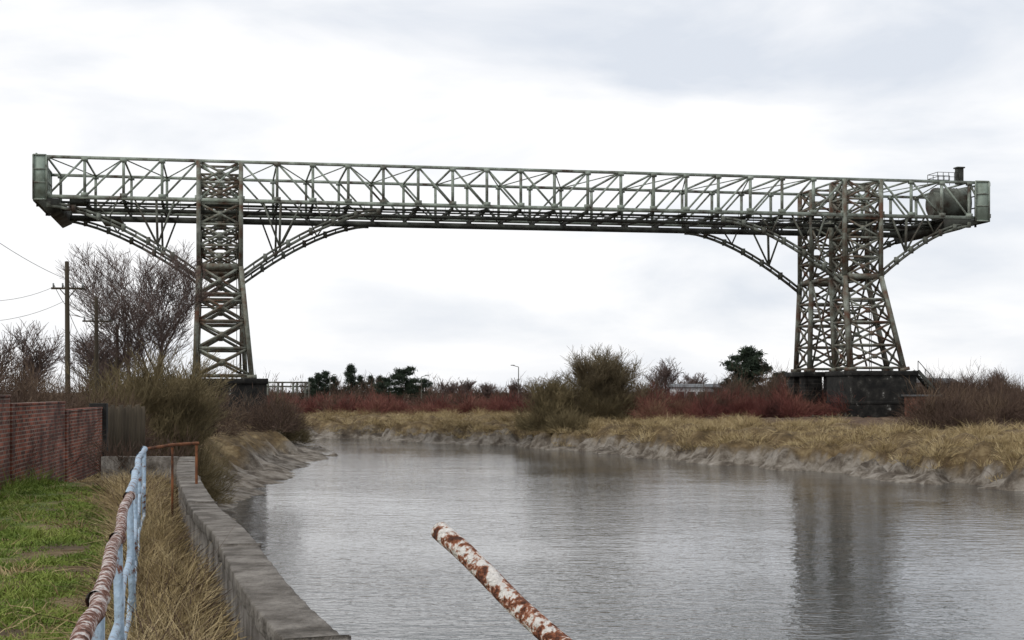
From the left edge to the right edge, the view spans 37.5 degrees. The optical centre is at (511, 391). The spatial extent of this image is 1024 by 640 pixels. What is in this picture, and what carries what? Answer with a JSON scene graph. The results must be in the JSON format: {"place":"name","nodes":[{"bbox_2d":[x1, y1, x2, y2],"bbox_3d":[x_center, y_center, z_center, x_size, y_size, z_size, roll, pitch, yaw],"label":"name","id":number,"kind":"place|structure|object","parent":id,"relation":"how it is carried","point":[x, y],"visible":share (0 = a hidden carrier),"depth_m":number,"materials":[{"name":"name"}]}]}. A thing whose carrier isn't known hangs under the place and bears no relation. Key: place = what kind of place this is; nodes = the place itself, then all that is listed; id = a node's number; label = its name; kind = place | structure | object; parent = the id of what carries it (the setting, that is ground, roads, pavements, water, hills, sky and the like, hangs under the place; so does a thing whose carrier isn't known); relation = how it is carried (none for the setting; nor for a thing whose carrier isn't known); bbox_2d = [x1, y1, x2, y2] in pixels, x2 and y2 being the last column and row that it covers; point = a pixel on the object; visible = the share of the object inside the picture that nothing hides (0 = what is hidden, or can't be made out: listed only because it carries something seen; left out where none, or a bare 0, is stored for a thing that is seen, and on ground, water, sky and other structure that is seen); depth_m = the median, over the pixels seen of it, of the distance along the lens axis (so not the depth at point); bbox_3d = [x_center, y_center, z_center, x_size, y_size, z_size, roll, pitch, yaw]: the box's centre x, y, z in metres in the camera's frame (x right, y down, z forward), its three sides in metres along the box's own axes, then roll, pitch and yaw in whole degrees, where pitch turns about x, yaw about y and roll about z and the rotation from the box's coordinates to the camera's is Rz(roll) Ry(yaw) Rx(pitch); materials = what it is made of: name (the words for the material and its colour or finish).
{"place":"outdoors","nodes":[
{"label":"outdoors","id":0,"kind":"place"},
{"bbox_2d":[0,393,1023,638],"bbox_3d":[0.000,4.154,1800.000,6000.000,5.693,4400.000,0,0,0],"label":"ground","id":1,"kind":"structure","parent":0,"point":[260,459],"depth_m":98.39,"materials":[{"name":"brown plant"}]},
{"bbox_2d":[0,398,9,491],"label":"panel","id":2,"kind":"object","parent":1,"relation":"on","point":[4,432],"visible":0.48,"depth_m":26.36,"materials":[{"name":"red brick"}]},
{"bbox_2d":[0,395,10,397],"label":"coping","id":3,"kind":"object","parent":2,"relation":"on","point":[5,396],"visible":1,"depth_m":26.38,"materials":[{"name":"red brick"}]},
{"bbox_2d":[0,464,67,499],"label":"verge grass","id":4,"kind":"structure","parent":1,"relation":"on","point":[5,486],"depth_m":26.81,"materials":[{"name":"green plant"}]},
{"bbox_2d":[0,318,76,391],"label":"bare tree","id":5,"kind":"object","parent":1,"relation":"on","point":[42,353],"visible":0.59,"depth_m":76.04,"materials":[{"name":"plant"}]},
{"bbox_2d":[15,404,64,482],"bbox_3d":[-9.528,1.180,30.105,0.240,1.840,6.500,0,0,-8],"label":"panel","id":6,"kind":"object","parent":1,"relation":"on","point":[41,420],"visible":0.42,"depth_m":30.09,"materials":[{"name":"red brick"}]},
{"bbox_2d":[10,403,14,484],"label":"buttress","id":7,"kind":"structure","parent":6,"relation":"attached to","point":[12,432],"depth_m":26.95,"materials":[{"name":"red brick"}]},
{"bbox_2d":[15,401,65,405],"bbox_3d":[-9.527,0.235,30.100,0.270,0.050,6.490,0,0,-8],"label":"coping","id":8,"kind":"object","parent":6,"relation":"on","point":[39,403],"visible":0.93,"depth_m":29.95,"materials":[{"name":"red brick"}]},
{"bbox_2d":[24,471,100,482],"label":"dry grass","id":9,"kind":"structure","parent":1,"relation":"on","point":[97,474],"depth_m":48.17,"materials":[{"name":"plant"}]},
{"bbox_2d":[51,261,84,399],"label":"utility pole","id":10,"kind":"object","parent":1,"relation":"on","point":[67,324],"visible":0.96,"depth_m":69.91,"materials":[{"name":"brown wood"}]},
{"bbox_2d":[0,243,129,358],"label":"overhead wires","id":11,"kind":"object","parent":10,"relation":"attached to","point":[64,303],"visible":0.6,"depth_m":71.24,"materials":[{"name":"metal"}]},
{"bbox_2d":[0,343,165,478],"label":"bramble hedge","id":12,"kind":"object","parent":1,"relation":"on","point":[17,393],"visible":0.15,"depth_m":51.53,"materials":[{"name":"brown plant"}]},
{"bbox_2d":[68,409,101,481],"bbox_3d":[-10.470,1.275,36.661,0.240,1.650,6.747,0,0,-8],"label":"panel","id":13,"kind":"object","parent":1,"relation":"on","point":[87,420],"visible":0.42,"depth_m":36.04,"materials":[{"name":"red brick"}]},
{"bbox_2d":[65,409,67,481],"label":"buttress","id":14,"kind":"structure","parent":13,"relation":"attached to","point":[66,443],"depth_m":33.34,"materials":[{"name":"red brick"}]},
{"bbox_2d":[68,407,102,411],"bbox_3d":[-10.469,0.425,36.656,0.270,0.050,6.737,0,0,-8],"label":"coping","id":15,"kind":"object","parent":13,"relation":"on","point":[82,409],"visible":0.76,"depth_m":36.32,"materials":[{"name":"red brick"}]},
{"bbox_2d":[89,403,107,455],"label":"buttress","id":16,"kind":"structure","parent":13,"relation":"attached to","point":[104,416],"depth_m":39.73,"materials":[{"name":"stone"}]},
{"bbox_2d":[82,297,111,396],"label":"utility pole","id":17,"kind":"object","parent":1,"relation":"on","point":[96,339],"visible":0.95,"depth_m":79.93,"materials":[{"name":"brown wood"}]},
{"bbox_2d":[0,471,198,639],"bbox_3d":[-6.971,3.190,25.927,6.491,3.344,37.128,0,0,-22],"label":"lawn grass","id":18,"kind":"structure","parent":1,"relation":"on","point":[41,577],"depth_m":15.48,"materials":[{"name":"green plant"}]},
{"bbox_2d":[55,322,149,394],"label":"bare tree","id":19,"kind":"object","parent":1,"relation":"on","point":[79,359],"visible":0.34,"depth_m":98.19,"materials":[{"name":"plant"}]},
{"bbox_2d":[116,326,119,391],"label":"utility pole","id":20,"kind":"object","parent":1,"relation":"on","point":[117,360],"visible":0.12,"depth_m":97.90,"materials":[{"name":"brown wood"}]},
{"bbox_2d":[108,405,144,455],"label":"timber gate","id":21,"kind":"structure","parent":1,"relation":"on","point":[125,423],"depth_m":41.28,"materials":[{"name":"wood"}]},
{"bbox_2d":[69,442,198,639],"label":"railing","id":22,"kind":"object","parent":1,"relation":"on","point":[90,624],"visible":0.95,"depth_m":7.31,"materials":[{"name":"blue metal"}]},
{"bbox_2d":[55,237,220,391],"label":"bare tree","id":23,"kind":"object","parent":1,"relation":"on","point":[147,312],"visible":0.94,"depth_m":94.88,"materials":[{"name":"plant"}]},
{"bbox_2d":[101,456,179,486],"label":"return wall","id":24,"kind":"structure","parent":1,"relation":"on","point":[157,463],"depth_m":27.90,"materials":[{"name":"concrete"}]},
{"bbox_2d":[74,424,206,477],"bbox_3d":[-7.070,1.704,28.725,2.272,2.191,2.224,0,0,0],"label":"shrub","id":25,"kind":"object","parent":1,"relation":"on","point":[99,446],"visible":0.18,"depth_m":28.52,"materials":[{"name":"brown plant"}]},
{"bbox_2d":[2,461,279,639],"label":"dry grass","id":26,"kind":"structure","parent":1,"relation":"on","point":[147,526],"depth_m":12.19,"materials":[{"name":"plant"}]},
{"bbox_2d":[41,337,245,455],"bbox_3d":[-14.908,1.110,62.203,7.687,6.805,6.687,0,0,0],"label":"shrub","id":27,"kind":"object","parent":1,"relation":"on","point":[199,399],"visible":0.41,"depth_m":60.94,"materials":[{"name":"brown plant"}]},
{"bbox_2d":[72,368,243,505],"bbox_3d":[-14.578,1.996,61.107,7.214,6.010,7.130,0,0,0],"label":"willow shrub","id":28,"kind":"object","parent":1,"relation":"on","point":[206,473],"visible":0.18,"depth_m":61.07,"materials":[{"name":"brown plant"}]},
{"bbox_2d":[3,357,317,440],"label":"bramble hedge","id":29,"kind":"object","parent":1,"relation":"on","point":[262,417],"visible":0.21,"depth_m":82.20,"materials":[{"name":"brown plant"}]},
{"bbox_2d":[170,378,267,423],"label":"stone pier","id":30,"kind":"structure","parent":1,"relation":"on","point":[243,384],"depth_m":123.81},
{"bbox_2d":[32,153,990,377],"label":"transporter bridge","id":31,"kind":"structure","parent":30,"relation":"on","point":[949,209],"depth_m":136.01,"materials":[{"name":"metal"}]},
{"bbox_2d":[178,487,265,639],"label":"retaining wall","id":32,"kind":"structure","parent":1,"relation":"on","point":[251,631],"depth_m":11.84,"materials":[{"name":"concrete"}]},
{"bbox_2d":[176,461,194,480],"bbox_3d":[-5.054,1.256,23.477,0.340,0.138,4.822,0,0,-13],"label":"coping","id":33,"kind":"object","parent":32,"relation":"on","point":[185,468],"visible":0.62,"depth_m":23.33,"materials":[{"name":"concrete"}]},
{"bbox_2d":[176,456,194,466],"bbox_3d":[-5.766,1.254,26.768,0.341,0.143,1.906,0,0,-11],"label":"coping","id":34,"kind":"object","parent":32,"relation":"on","point":[186,458],"visible":0.26,"depth_m":27.20,"materials":[{"name":"concrete"}]},
{"bbox_2d":[176,476,217,513],"bbox_3d":[-3.940,1.256,18.715,0.335,0.143,4.951,0,0,-14],"label":"coping","id":35,"kind":"object","parent":32,"relation":"on","point":[190,490],"visible":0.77,"depth_m":18.35,"materials":[{"name":"concrete"}]},
{"bbox_2d":[186,501,261,561],"bbox_3d":[-2.734,1.254,14.043,0.341,0.141,4.695,0,0,-15],"label":"coping","id":36,"kind":"object","parent":32,"relation":"on","point":[214,522],"visible":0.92,"depth_m":13.69,"materials":[{"name":"concrete"}]},
{"bbox_2d":[219,543,348,639],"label":"coping","id":37,"kind":"object","parent":32,"relation":"on","point":[276,606],"visible":0.96,"depth_m":8.80,"materials":[{"name":"concrete"}]},
{"bbox_2d":[283,635,350,639],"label":"coping","id":38,"kind":"object","parent":32,"relation":"on","point":[334,638],"visible":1,"depth_m":7.31,"materials":[{"name":"concrete"}]},
{"bbox_2d":[267,382,310,399],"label":"pipe gantry","id":39,"kind":"object","parent":1,"relation":"on","point":[293,386],"visible":0.48,"depth_m":221.89,"materials":[{"name":"metal"}]},
{"bbox_2d":[268,381,317,444],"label":"willow shrub","id":40,"kind":"object","parent":1,"relation":"on","point":[297,435],"visible":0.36,"depth_m":139.41,"materials":[{"name":"brown plant"}]},
{"bbox_2d":[299,377,321,398],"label":"fir tree","id":41,"kind":"object","parent":1,"relation":"on","point":[313,385],"visible":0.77,"depth_m":314.66,"materials":[{"name":"green plant"}]},
{"bbox_2d":[312,372,327,395],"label":"fir tree","id":42,"kind":"object","parent":1,"relation":"on","point":[318,378],"visible":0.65,"depth_m":317.95,"materials":[{"name":"green plant"}]},
{"bbox_2d":[320,370,337,397],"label":"fir tree","id":43,"kind":"object","parent":1,"relation":"on","point":[327,381],"visible":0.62,"depth_m":320.77,"materials":[{"name":"green plant"}]},
{"bbox_2d":[326,375,342,393],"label":"fir tree","id":44,"kind":"object","parent":1,"relation":"on","point":[334,381],"visible":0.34,"depth_m":323.77,"materials":[{"name":"green plant"}]},
{"bbox_2d":[341,363,360,395],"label":"fir tree","id":45,"kind":"object","parent":1,"relation":"on","point":[350,372],"visible":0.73,"depth_m":326.35,"materials":[{"name":"green plant"}]},
{"bbox_2d":[353,375,368,397],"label":"fir tree","id":46,"kind":"object","parent":1,"relation":"on","point":[360,377],"visible":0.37,"depth_m":329.60,"materials":[{"name":"green plant"}]},
{"bbox_2d":[365,374,377,390],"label":"fir tree","id":47,"kind":"object","parent":1,"relation":"on","point":[369,377],"visible":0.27,"depth_m":332.62,"materials":[{"name":"green plant"}]},
{"bbox_2d":[376,375,385,389],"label":"fir tree","id":48,"kind":"object","parent":1,"relation":"on","point":[379,379],"visible":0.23,"depth_m":335.77,"materials":[{"name":"green plant"}]},
{"bbox_2d":[371,376,399,397],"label":"pine tree","id":49,"kind":"object","parent":1,"relation":"on","point":[384,386],"visible":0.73,"depth_m":289.36,"materials":[{"name":"green plant"}]},
{"bbox_2d":[383,365,425,402],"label":"pine tree","id":50,"kind":"object","parent":1,"relation":"on","point":[399,376],"visible":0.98,"depth_m":284.32,"materials":[{"name":"green plant"}]},
{"bbox_2d":[409,378,432,400],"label":"pine tree","id":51,"kind":"object","parent":1,"relation":"on","point":[427,383],"visible":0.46,"depth_m":289.55,"materials":[{"name":"green plant"}]},
{"bbox_2d":[437,381,458,397],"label":"bare tree","id":52,"kind":"object","parent":1,"relation":"on","point":[452,388],"visible":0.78,"depth_m":280.14,"materials":[{"name":"plant"}]},
{"bbox_2d":[450,378,475,396],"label":"bare tree","id":53,"kind":"object","parent":1,"relation":"on","point":[464,386],"visible":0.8,"depth_m":299.11,"materials":[{"name":"brown plant"}]},
{"bbox_2d":[478,382,497,399],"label":"bare tree","id":54,"kind":"object","parent":1,"relation":"on","point":[486,390],"visible":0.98,"depth_m":289.25,"materials":[{"name":"brown plant"}]},
{"bbox_2d":[431,522,571,639],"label":"broken handrail","id":55,"kind":"object","parent":1,"relation":"on","point":[506,594],"visible":1,"depth_m":4.17,"materials":[{"name":"white metal"}]},
{"bbox_2d":[507,378,522,397],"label":"bare tree","id":56,"kind":"object","parent":1,"relation":"on","point":[513,387],"visible":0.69,"depth_m":298.87,"materials":[{"name":"brown plant"}]},
{"bbox_2d":[511,365,518,400],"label":"street lamp","id":57,"kind":"object","parent":1,"relation":"on","point":[518,378],"visible":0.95,"depth_m":229.93,"materials":[{"name":"metal"}]},
{"bbox_2d":[74,370,1020,401],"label":"distant treeline","id":58,"kind":"object","parent":1,"relation":"on","point":[436,388],"visible":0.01,"depth_m":322.38,"materials":[{"name":"plant"}]},
{"bbox_2d":[523,372,586,427],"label":"willow tree","id":59,"kind":"object","parent":1,"relation":"on","point":[556,387],"visible":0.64,"depth_m":137.64,"materials":[{"name":"brown plant"}]},
{"bbox_2d":[267,370,868,420],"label":"dogwood scrub","id":60,"kind":"object","parent":1,"relation":"on","point":[783,407],"visible":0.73,"depth_m":144.38,"materials":[{"name":"red plant"}]},
{"bbox_2d":[509,381,655,433],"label":"willow shrub","id":61,"kind":"object","parent":1,"relation":"on","point":[572,419],"visible":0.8,"depth_m":136.49,"materials":[{"name":"brown plant"}]},
{"bbox_2d":[557,344,647,417],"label":"willow tree","id":62,"kind":"object","parent":1,"relation":"on","point":[599,371],"visible":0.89,"depth_m":141.59,"materials":[{"name":"plant"}]},
{"bbox_2d":[574,362,680,418],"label":"willow shrub","id":63,"kind":"object","parent":1,"relation":"on","point":[632,392],"visible":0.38,"depth_m":141.66,"materials":[{"name":"brown plant"}]},
{"bbox_2d":[274,356,1023,429],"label":"bramble scrub","id":64,"kind":"object","parent":1,"relation":"on","point":[993,400],"visible":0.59,"depth_m":119.14,"materials":[{"name":"brown plant"}]},
{"bbox_2d":[299,406,1023,481],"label":"dry grass","id":65,"kind":"structure","parent":1,"relation":"on","point":[970,445],"depth_m":110.39,"materials":[{"name":"plant"}]},
{"bbox_2d":[643,357,683,396],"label":"bare tree","id":66,"kind":"object","parent":1,"relation":"on","point":[664,374],"visible":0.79,"depth_m":261.03,"materials":[{"name":"brown plant"}]},
{"bbox_2d":[679,372,708,383],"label":"bare tree","id":67,"kind":"object","parent":1,"relation":"on","point":[690,380],"visible":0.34,"depth_m":254.98,"materials":[{"name":"brown plant"}]},
{"bbox_2d":[669,384,719,396],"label":"white depot","id":68,"kind":"structure","parent":1,"relation":"on","point":[691,387],"depth_m":222.41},
{"bbox_2d":[711,378,731,392],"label":"pine tree","id":69,"kind":"object","parent":1,"relation":"on","point":[723,382],"visible":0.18,"depth_m":213.60,"materials":[{"name":"green plant"}]},
{"bbox_2d":[720,346,775,392],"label":"pine tree","id":70,"kind":"object","parent":1,"relation":"on","point":[750,357],"visible":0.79,"depth_m":208.56,"materials":[{"name":"green plant"}]},
{"bbox_2d":[768,370,787,387],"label":"pine tree","id":71,"kind":"object","parent":1,"relation":"on","point":[775,377],"visible":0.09,"depth_m":205.38,"materials":[{"name":"green plant"}]},
{"bbox_2d":[785,372,826,405],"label":"stone pier","id":72,"kind":"structure","parent":1,"relation":"on","point":[811,380],"depth_m":143.36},
{"bbox_2d":[812,414,858,419],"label":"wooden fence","id":73,"kind":"object","parent":1,"relation":"on","point":[825,416],"visible":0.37,"depth_m":131.94,"materials":[{"name":"grey wood"}]},
{"bbox_2d":[825,371,918,417],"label":"stone pier","id":74,"kind":"structure","parent":1,"relation":"on","point":[876,390],"depth_m":135.44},
{"bbox_2d":[901,395,939,417],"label":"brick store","id":75,"kind":"structure","parent":1,"relation":"on","point":[915,397],"depth_m":132.58,"materials":[{"name":"brick"}]},
{"bbox_2d":[913,361,939,394],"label":"pier stair","id":76,"kind":"object","parent":1,"relation":"on","point":[924,380],"visible":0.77,"depth_m":136.25,"materials":[{"name":"metal"}]},
{"bbox_2d":[950,373,975,389],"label":"bare tree","id":77,"kind":"object","parent":1,"relation":"on","point":[964,379],"visible":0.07,"depth_m":279.59,"materials":[{"name":"plant"}]},
{"bbox_2d":[985,367,1007,384],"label":"bare tree","id":78,"kind":"object","parent":1,"relation":"on","point":[995,372],"visible":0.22,"depth_m":284.35,"materials":[{"name":"brown plant"}]},
{"bbox_2d":[0,0,1023,392],"label":"sky","id":79,"kind":"structure","parent":0,"point":[885,89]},
{"bbox_2d":[227,438,1023,639],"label":"river water","id":80,"kind":"structure","parent":0,"point":[580,545],"depth_m":48.79,"materials":[{"name":"grey liquid"}]}
]}

